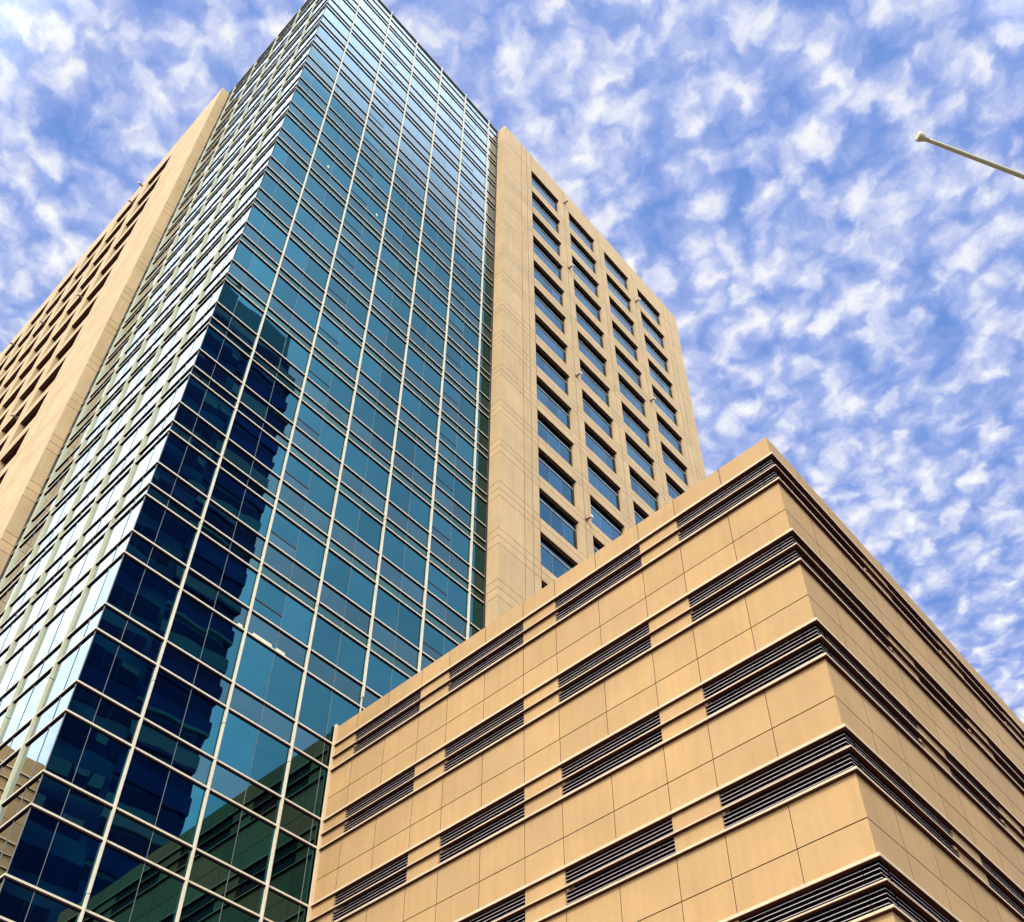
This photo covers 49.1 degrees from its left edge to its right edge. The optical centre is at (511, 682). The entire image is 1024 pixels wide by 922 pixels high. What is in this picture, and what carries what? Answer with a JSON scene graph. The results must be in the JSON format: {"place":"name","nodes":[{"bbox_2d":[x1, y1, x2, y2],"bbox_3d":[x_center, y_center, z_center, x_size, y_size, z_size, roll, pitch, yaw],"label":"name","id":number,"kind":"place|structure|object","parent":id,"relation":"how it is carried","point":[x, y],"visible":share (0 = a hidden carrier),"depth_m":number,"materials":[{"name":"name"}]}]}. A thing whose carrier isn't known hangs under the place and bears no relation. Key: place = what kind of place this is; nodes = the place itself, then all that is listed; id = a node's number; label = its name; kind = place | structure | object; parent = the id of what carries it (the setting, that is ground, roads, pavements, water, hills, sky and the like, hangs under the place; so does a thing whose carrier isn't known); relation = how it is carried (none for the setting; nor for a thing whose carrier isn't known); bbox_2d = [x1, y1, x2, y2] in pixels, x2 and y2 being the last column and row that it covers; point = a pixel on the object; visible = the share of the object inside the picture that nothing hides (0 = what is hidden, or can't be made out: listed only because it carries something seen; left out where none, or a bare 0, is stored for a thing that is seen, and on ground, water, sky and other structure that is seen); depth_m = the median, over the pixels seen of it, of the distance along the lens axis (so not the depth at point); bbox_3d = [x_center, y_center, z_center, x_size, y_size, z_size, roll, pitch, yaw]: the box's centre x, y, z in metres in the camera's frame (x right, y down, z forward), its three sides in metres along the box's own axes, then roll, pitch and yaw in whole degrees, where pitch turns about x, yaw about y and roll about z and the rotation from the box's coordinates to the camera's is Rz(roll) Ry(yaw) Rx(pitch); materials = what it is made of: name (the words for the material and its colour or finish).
{"place":"outdoors","nodes":[
{"label":"outdoors","id":0,"kind":"place"},
{"bbox_2d":[0,0,1023,723],"label":"sky","id":1,"kind":"structure","parent":0,"point":[843,290],"materials":[{"name":"blue"}]},
{"bbox_2d":[308,437,1023,921],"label":"parking garage","id":2,"kind":"structure","parent":0,"point":[750,685],"depth_m":32.54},
{"label":"ground","id":3,"kind":"structure","parent":0,"visible":0},
{"bbox_2d":[0,0,705,921],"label":"office tower","id":4,"kind":"structure","parent":3,"relation":"on","point":[342,374],"depth_m":58.27,"materials":[{"name":"beige paint"}]},
{"bbox_2d":[8,808,57,885],"bbox_3d":[-13.841,4.739,32.369,0.046,2.438,0.918,-32,-52,30],"label":"window pane","id":5,"kind":"structure","parent":4,"relation":"in","point":[36,839],"depth_m":32.34,"materials":[{"name":"blue glass"}]},
{"bbox_2d":[25,892,79,921],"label":"window pane","id":6,"kind":"structure","parent":4,"relation":"in","point":[42,908],"depth_m":31.78,"materials":[{"name":"blue glass"}]},
{"bbox_2d":[46,714,90,782],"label":"window pane","id":7,"kind":"structure","parent":4,"relation":"in","point":[64,760],"depth_m":34.89,"materials":[{"name":"blue glass"}]},
{"bbox_2d":[37,822,101,906],"bbox_3d":[-13.016,5.352,33.017,0.045,2.438,1.488,-32,-52,30],"label":"window pane","id":8,"kind":"structure","parent":4,"relation":"in","point":[71,858],"depth_m":32.97,"materials":[{"name":"blue glass"}]},
{"bbox_2d":[61,788,111,836],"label":"window pane","id":9,"kind":"structure","parent":4,"relation":"in","point":[79,809],"depth_m":34.27,"materials":[{"name":"blue glass"}]},
{"bbox_2d":[79,632,118,692],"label":"window pane","id":10,"kind":"structure","parent":4,"relation":"in","point":[96,670],"depth_m":37.46,"materials":[{"name":"blue glass"}]},
{"bbox_2d":[72,727,129,803],"bbox_3d":[-13.009,2.651,35.561,0.047,2.458,1.488,-32,-52,30],"label":"window pane","id":11,"kind":"structure","parent":4,"relation":"in","point":[102,763],"depth_m":35.52,"materials":[{"name":"blue glass"}]},
{"bbox_2d":[86,844,143,921],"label":"window pane","id":12,"kind":"structure","parent":4,"relation":"in","point":[118,875],"depth_m":33.81,"materials":[{"name":"blue glass"}]},
{"bbox_2d":[93,698,138,743],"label":"window pane","id":13,"kind":"structure","parent":4,"relation":"in","point":[109,717],"depth_m":36.82,"materials":[{"name":"blue glass"}]},
{"bbox_2d":[108,555,144,615],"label":"window pane","id":14,"kind":"structure","parent":4,"relation":"in","point":[127,583],"depth_m":40.10,"materials":[{"name":"blue glass"}]},
{"bbox_2d":[103,646,154,714],"bbox_3d":[-13.003,-0.071,38.126,0.046,2.438,1.488,-32,-52,30],"label":"window pane","id":15,"kind":"structure","parent":4,"relation":"in","point":[130,677],"depth_m":38.09,"materials":[{"name":"blue glass"}]},
{"bbox_2d":[107,811,152,857],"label":"window pane","id":16,"kind":"structure","parent":4,"relation":"in","point":[125,832],"depth_m":35.10,"materials":[{"name":"blue glass"}]},
{"bbox_2d":[121,620,162,662],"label":"window pane","id":17,"kind":"structure","parent":4,"relation":"in","point":[134,636],"depth_m":39.38,"materials":[{"name":"blue glass"}]},
{"bbox_2d":[117,751,169,825],"bbox_3d":[-11.991,3.407,36.361,0.048,2.458,1.488,-32,-52,30],"label":"window pane","id":18,"kind":"structure","parent":4,"relation":"in","point":[141,795],"depth_m":36.35,"materials":[{"name":"blue glass"}]},
{"bbox_2d":[134,497,164,542],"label":"window pane","id":19,"kind":"structure","parent":4,"relation":"in","point":[149,521],"depth_m":42.66,"materials":[{"name":"blue glass"}]},
{"bbox_2d":[130,569,178,637],"bbox_3d":[-12.997,-2.873,40.766,0.047,2.738,1.488,-32,-52,30],"label":"window pane","id":20,"kind":"structure","parent":4,"relation":"in","point":[154,603],"depth_m":40.73,"materials":[{"name":"blue glass"}]},
{"bbox_2d":[135,722,176,765],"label":"window pane","id":21,"kind":"structure","parent":4,"relation":"in","point":[150,740],"depth_m":37.66,"materials":[{"name":"blue glass"}]},
{"bbox_2d":[130,864,183,921],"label":"window pane","id":22,"kind":"structure","parent":4,"relation":"in","point":[158,896],"depth_m":34.76,"materials":[{"name":"green glass"}]},
{"bbox_2d":[144,669,190,736],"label":"window pane","id":23,"kind":"structure","parent":4,"relation":"in","point":[169,697],"depth_m":38.92,"materials":[{"name":"blue glass"}]},
{"bbox_2d":[147,831,191,877],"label":"window pane","id":24,"kind":"structure","parent":4,"relation":"in","point":[163,851],"depth_m":35.87,"materials":[{"name":"green glass"}]},
{"bbox_2d":[155,511,196,564],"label":"window pane","id":25,"kind":"structure","parent":4,"relation":"in","point":[174,536],"depth_m":43.30,"materials":[{"name":"blue glass"}]},
{"bbox_2d":[160,644,197,684],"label":"window pane","id":26,"kind":"structure","parent":4,"relation":"in","point":[174,661],"depth_m":40.21,"materials":[{"name":"blue glass"}]},
{"bbox_2d":[155,771,205,844],"bbox_3d":[-10.971,4.163,37.161,0.050,2.458,1.488,-32,-52,30],"label":"window pane","id":27,"kind":"structure","parent":4,"relation":"in","point":[182,801],"depth_m":37.12,"materials":[{"name":"blue glass"}]},
{"bbox_2d":[167,593,211,659],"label":"window pane","id":28,"kind":"structure","parent":4,"relation":"in","point":[188,631],"depth_m":41.55,"materials":[{"name":"blue glass"}]},
{"bbox_2d":[172,742,212,785],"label":"window pane","id":29,"kind":"structure","parent":4,"relation":"in","point":[186,760],"depth_m":38.43,"materials":[{"name":"blue glass"}]},
{"bbox_2d":[178,447,215,495],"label":"window pane","id":30,"kind":"structure","parent":4,"relation":"in","point":[195,469],"depth_m":46.24,"materials":[{"name":"blue glass"}]},
{"bbox_2d":[179,885,222,921],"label":"window pane","id":31,"kind":"structure","parent":4,"relation":"in","point":[198,906],"depth_m":35.81,"materials":[{"name":"green glass"}]},
{"bbox_2d":[179,689,224,756],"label":"window pane","id":32,"kind":"structure","parent":4,"relation":"in","point":[203,719],"depth_m":39.69,"materials":[{"name":"blue glass"}]},
{"bbox_2d":[190,534,227,585],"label":"window pane","id":33,"kind":"structure","parent":4,"relation":"in","point":[209,560],"depth_m":44.13,"materials":[{"name":"blue glass"}]},
{"bbox_2d":[189,852,229,896],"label":"window pane","id":34,"kind":"structure","parent":4,"relation":"in","point":[205,872],"depth_m":36.70,"materials":[{"name":"green glass"}]},
{"bbox_2d":[193,664,230,704],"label":"window pane","id":35,"kind":"structure","parent":4,"relation":"in","point":[206,680],"depth_m":40.98,"materials":[{"name":"blue glass"}]},
{"bbox_2d":[199,389,233,434],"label":"window pane","id":36,"kind":"structure","parent":4,"relation":"in","point":[216,412],"depth_m":49.20,"materials":[{"name":"blue glass"}]},
{"bbox_2d":[197,792,241,864],"bbox_3d":[-9.953,4.920,37.962,0.048,2.458,1.488,-32,-52,30],"label":"window pane","id":37,"kind":"structure","parent":4,"relation":"in","point":[221,819],"depth_m":37.96,"materials":[{"name":"green glass"}]},
{"bbox_2d":[200,613,242,679],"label":"window pane","id":38,"kind":"structure","parent":4,"relation":"in","point":[223,640],"depth_m":42.33,"materials":[{"name":"blue glass"}]},
{"bbox_2d":[210,469,245,517],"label":"window pane","id":39,"kind":"structure","parent":4,"relation":"in","point":[229,494],"depth_m":47.08,"materials":[{"name":"blue glass"}]},
{"bbox_2d":[210,763,247,804],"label":"window pane","id":40,"kind":"structure","parent":4,"relation":"in","point":[224,781],"depth_m":39.27,"materials":[{"name":"blue glass"}]},
{"bbox_2d":[217,340,249,381],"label":"window pane","id":41,"kind":"structure","parent":4,"relation":"in","point":[230,357],"depth_m":52.15,"materials":[{"name":"blue glass"}]},
{"bbox_2d":[217,711,258,776],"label":"window pane","id":42,"kind":"structure","parent":4,"relation":"in","point":[238,742],"depth_m":40.52,"materials":[{"name":"blue glass"}]},
{"bbox_2d":[220,555,256,606],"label":"window pane","id":43,"kind":"structure","parent":4,"relation":"in","point":[238,580],"depth_m":44.90,"materials":[{"name":"blue glass"}]},
{"bbox_2d":[220,902,258,921],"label":"window pane","id":44,"kind":"structure","parent":4,"relation":"in","point":[229,913],"depth_m":36.68,"materials":[{"name":"green glass"}]},
{"bbox_2d":[229,412,260,456],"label":"window pane","id":45,"kind":"structure","parent":4,"relation":"in","point":[243,433],"depth_m":50.03,"materials":[{"name":"blue glass"}]},
{"bbox_2d":[225,870,264,914],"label":"window pane","id":46,"kind":"structure","parent":4,"relation":"in","point":[240,890],"depth_m":37.47,"materials":[{"name":"green glass"}]},
{"bbox_2d":[229,686,263,724],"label":"window pane","id":47,"kind":"structure","parent":4,"relation":"in","point":[241,702],"depth_m":41.81,"materials":[{"name":"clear glass"}]},
{"bbox_2d":[0,0,496,921],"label":"window pane","id":48,"kind":"structure","parent":4,"relation":"in","point":[15,899],"depth_m":59.50,"materials":[{"name":"blue glass"}]},
{"bbox_2d":[231,811,274,882],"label":"window pane","id":49,"kind":"structure","parent":4,"relation":"in","point":[253,846],"depth_m":38.72,"materials":[{"name":"green glass"}]},
{"bbox_2d":[235,635,273,699],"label":"window pane","id":50,"kind":"structure","parent":4,"relation":"in","point":[253,674],"depth_m":43.17,"materials":[{"name":"blue glass"}]},
{"bbox_2d":[238,489,272,537],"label":"window pane","id":51,"kind":"structure","parent":4,"relation":"in","point":[255,513],"depth_m":47.85,"materials":[{"name":"blue glass"}]},
{"bbox_2d":[245,362,274,402],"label":"window pane","id":52,"kind":"structure","parent":4,"relation":"in","point":[258,380],"depth_m":52.98,"materials":[{"name":"blue glass"}]},
{"bbox_2d":[244,781,279,823],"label":"window pane","id":53,"kind":"structure","parent":4,"relation":"in","point":[261,802],"depth_m":40.03,"materials":[{"name":"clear glass"}]},
{"bbox_2d":[250,730,289,794],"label":"window pane","id":54,"kind":"structure","parent":4,"relation":"in","point":[270,758],"depth_m":41.29,"materials":[{"name":"blue glass"}]},
{"bbox_2d":[255,432,286,476],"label":"window pane","id":55,"kind":"structure","parent":4,"relation":"in","point":[269,453],"depth_m":50.80,"materials":[{"name":"blue glass"}]},
{"bbox_2d":[255,576,286,614],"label":"window pane","id":56,"kind":"structure","parent":4,"relation":"in","point":[267,593],"depth_m":45.97,"materials":[{"name":"blue glass"}]},
{"bbox_2d":[260,705,293,742],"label":"window pane","id":57,"kind":"structure","parent":4,"relation":"in","point":[272,721],"depth_m":42.58,"materials":[{"name":"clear glass"}]},
{"bbox_2d":[264,889,299,921],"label":"window pane","id":58,"kind":"structure","parent":4,"relation":"in","point":[278,908],"depth_m":38.32,"materials":[{"name":"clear glass"}]},
{"bbox_2d":[265,654,302,718],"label":"window pane","id":59,"kind":"structure","parent":4,"relation":"in","point":[284,686],"depth_m":43.93,"materials":[{"name":"blue glass"}]},
{"bbox_2d":[269,380,298,421],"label":"window pane","id":60,"kind":"structure","parent":4,"relation":"in","point":[285,402],"depth_m":53.75,"materials":[{"name":"blue glass"}]},
{"bbox_2d":[269,830,308,899],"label":"window pane","id":61,"kind":"structure","parent":4,"relation":"in","point":[290,857],"depth_m":39.56,"materials":[{"name":"green glass"}]},
{"bbox_2d":[280,802,312,841],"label":"window pane","id":62,"kind":"structure","parent":4,"relation":"in","point":[293,820],"depth_m":40.87,"materials":[{"name":"green glass"}]},
{"bbox_2d":[280,595,313,645],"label":"window pane","id":63,"kind":"structure","parent":4,"relation":"in","point":[297,620],"depth_m":46.50,"materials":[{"name":"blue glass"}]},
{"bbox_2d":[285,750,320,813],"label":"window pane","id":64,"kind":"structure","parent":4,"relation":"in","point":[303,777],"depth_m":42.13,"materials":[{"name":"green glass"}]},
{"bbox_2d":[301,847,315,904],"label":"window pane","id":65,"kind":"structure","parent":4,"relation":"in","point":[305,897],"depth_m":40.03,"materials":[{"name":"green glass"}]},
{"bbox_2d":[295,530,325,576],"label":"window pane","id":66,"kind":"structure","parent":4,"relation":"in","point":[310,553],"depth_m":49.44,"materials":[{"name":"blue glass"}]},
{"bbox_2d":[298,674,331,737],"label":"window pane","id":67,"kind":"structure","parent":4,"relation":"in","point":[316,698],"depth_m":44.77,"materials":[{"name":"blue glass"}]},
{"bbox_2d":[307,472,335,514],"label":"window pane","id":68,"kind":"structure","parent":4,"relation":"in","point":[320,492],"depth_m":52.40,"materials":[{"name":"blue glass"}]},
{"bbox_2d":[311,616,340,664],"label":"window pane","id":69,"kind":"structure","parent":4,"relation":"in","point":[326,638],"depth_m":47.34,"materials":[{"name":"blue glass"}]},
{"bbox_2d":[319,420,344,460],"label":"window pane","id":70,"kind":"structure","parent":4,"relation":"in","point":[330,438],"depth_m":55.35,"materials":[{"name":"blue glass"}]},
{"bbox_2d":[323,550,350,595],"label":"window pane","id":71,"kind":"structure","parent":4,"relation":"in","point":[337,572],"depth_m":50.28,"materials":[{"name":"blue glass"}]},
{"bbox_2d":[326,691,358,741],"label":"window pane","id":72,"kind":"structure","parent":4,"relation":"in","point":[341,710],"depth_m":45.77,"materials":[{"name":"blue glass"}]},
{"bbox_2d":[334,492,359,533],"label":"window pane","id":73,"kind":"structure","parent":4,"relation":"in","point":[346,512],"depth_m":53.24,"materials":[{"name":"blue glass"}]},
{"bbox_2d":[337,633,366,682],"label":"window pane","id":74,"kind":"structure","parent":4,"relation":"in","point":[351,656],"depth_m":48.10,"materials":[{"name":"blue glass"}]},
{"bbox_2d":[344,440,367,479],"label":"window pane","id":75,"kind":"structure","parent":4,"relation":"in","point":[355,459],"depth_m":56.19,"materials":[{"name":"blue glass"}]},
{"bbox_2d":[347,568,374,613],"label":"window pane","id":76,"kind":"structure","parent":4,"relation":"in","point":[360,590],"depth_m":51.05,"materials":[{"name":"blue glass"}]},
{"bbox_2d":[357,509,382,551],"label":"window pane","id":77,"kind":"structure","parent":4,"relation":"in","point":[369,530],"depth_m":54.00,"materials":[{"name":"blue glass"}]},
{"bbox_2d":[365,457,388,496],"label":"window pane","id":78,"kind":"structure","parent":4,"relation":"in","point":[376,476],"depth_m":56.95,"materials":[{"name":"blue glass"}]},
{"bbox_2d":[366,653,391,695],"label":"window pane","id":79,"kind":"structure","parent":4,"relation":"in","point":[379,673],"depth_m":48.98,"materials":[{"name":"blue glass"}]},
{"bbox_2d":[374,587,398,631],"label":"window pane","id":80,"kind":"structure","parent":4,"relation":"in","point":[386,607],"depth_m":51.89,"materials":[{"name":"blue glass"}]},
{"bbox_2d":[382,528,404,569],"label":"window pane","id":81,"kind":"structure","parent":4,"relation":"in","point":[393,550],"depth_m":54.84,"materials":[{"name":"blue glass"}]},
{"bbox_2d":[389,476,410,513],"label":"window pane","id":82,"kind":"structure","parent":4,"relation":"in","point":[399,494],"depth_m":57.80,"materials":[{"name":"blue glass"}]},
{"bbox_2d":[397,603,421,647],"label":"window pane","id":83,"kind":"structure","parent":4,"relation":"in","point":[409,624],"depth_m":52.66,"materials":[{"name":"blue glass"}]},
{"bbox_2d":[403,545,425,585],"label":"window pane","id":84,"kind":"structure","parent":4,"relation":"in","point":[414,565],"depth_m":55.60,"materials":[{"name":"blue glass"}]},
{"bbox_2d":[447,578,467,618],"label":"window pane","id":85,"kind":"structure","parent":4,"relation":"in","point":[457,597],"depth_m":57.21,"materials":[{"name":"blue glass"}]},
{"bbox_2d":[534,262,562,306],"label":"window","id":86,"kind":"structure","parent":4,"relation":"in","point":[539,276],"depth_m":90.43,"materials":[{"name":"blue glass"}]},
{"bbox_2d":[534,289,564,334],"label":"window","id":87,"kind":"structure","parent":4,"relation":"in","point":[540,302],"depth_m":87.48,"materials":[{"name":"blue glass"}]},
{"bbox_2d":[535,316,566,364],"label":"window","id":88,"kind":"structure","parent":4,"relation":"in","point":[540,330],"depth_m":84.52,"materials":[{"name":"blue glass"}]},
{"bbox_2d":[536,346,567,394],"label":"window","id":89,"kind":"structure","parent":4,"relation":"in","point":[542,362],"depth_m":81.52,"materials":[{"name":"blue glass"}]},
{"bbox_2d":[536,377,569,429],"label":"window","id":90,"kind":"structure","parent":4,"relation":"in","point":[544,396],"depth_m":78.57,"materials":[{"name":"blue glass"}]},
{"bbox_2d":[537,412,572,466],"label":"window","id":91,"kind":"structure","parent":4,"relation":"in","point":[550,436],"depth_m":75.61,"materials":[{"name":"blue glass"}]},
{"bbox_2d":[538,449,574,506],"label":"window","id":92,"kind":"structure","parent":4,"relation":"in","point":[547,470],"depth_m":72.65,"materials":[{"name":"blue glass"}]},
{"bbox_2d":[540,534,575,577],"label":"window","id":93,"kind":"structure","parent":4,"relation":"in","point":[552,559],"depth_m":66.55,"materials":[{"name":"blue glass"}]},
{"bbox_2d":[539,490,577,549],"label":"window","id":94,"kind":"structure","parent":4,"relation":"in","point":[555,518],"depth_m":69.68,"materials":[{"name":"blue glass"}]},
{"bbox_2d":[578,333,606,377],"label":"window","id":95,"kind":"structure","parent":4,"relation":"in","point":[586,350],"depth_m":90.23,"materials":[{"name":"blue glass"}]},
{"bbox_2d":[580,363,609,407],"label":"window","id":96,"kind":"structure","parent":4,"relation":"in","point":[586,376],"depth_m":87.24,"materials":[{"name":"blue glass"}]},
{"bbox_2d":[582,393,612,439],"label":"window","id":97,"kind":"structure","parent":4,"relation":"in","point":[592,411],"depth_m":84.27,"materials":[{"name":"blue glass"}]},
{"bbox_2d":[584,424,616,474],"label":"window","id":98,"kind":"structure","parent":4,"relation":"in","point":[593,443],"depth_m":81.34,"materials":[{"name":"blue glass"}]},
{"bbox_2d":[587,459,619,510],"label":"window","id":99,"kind":"structure","parent":4,"relation":"in","point":[597,480],"depth_m":78.38,"materials":[{"name":"blue glass"}]},
{"bbox_2d":[590,497,622,540],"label":"window","id":100,"kind":"structure","parent":4,"relation":"in","point":[601,520],"depth_m":75.36,"materials":[{"name":"blue glass"}]},
{"bbox_2d":[622,404,649,447],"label":"window","id":101,"kind":"structure","parent":4,"relation":"in","point":[629,420],"depth_m":90.01,"materials":[{"name":"blue glass"}]},
{"bbox_2d":[625,434,654,480],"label":"window","id":102,"kind":"structure","parent":4,"relation":"in","point":[632,450],"depth_m":87.07,"materials":[{"name":"blue glass"}]},
{"bbox_2d":[629,469,658,511],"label":"window","id":103,"kind":"structure","parent":4,"relation":"in","point":[637,485],"depth_m":84.09,"materials":[{"name":"blue glass"}]},
{"bbox_2d":[661,444,687,485],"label":"window","id":104,"kind":"structure","parent":4,"relation":"in","point":[668,459],"depth_m":92.78,"materials":[{"name":"blue glass"}]},
{"bbox_2d":[915,131,1023,179],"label":"street pole","id":105,"kind":"object","parent":3,"relation":"on","point":[920,136],"visible":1,"depth_m":12.62,"materials":[{"name":"metal"}]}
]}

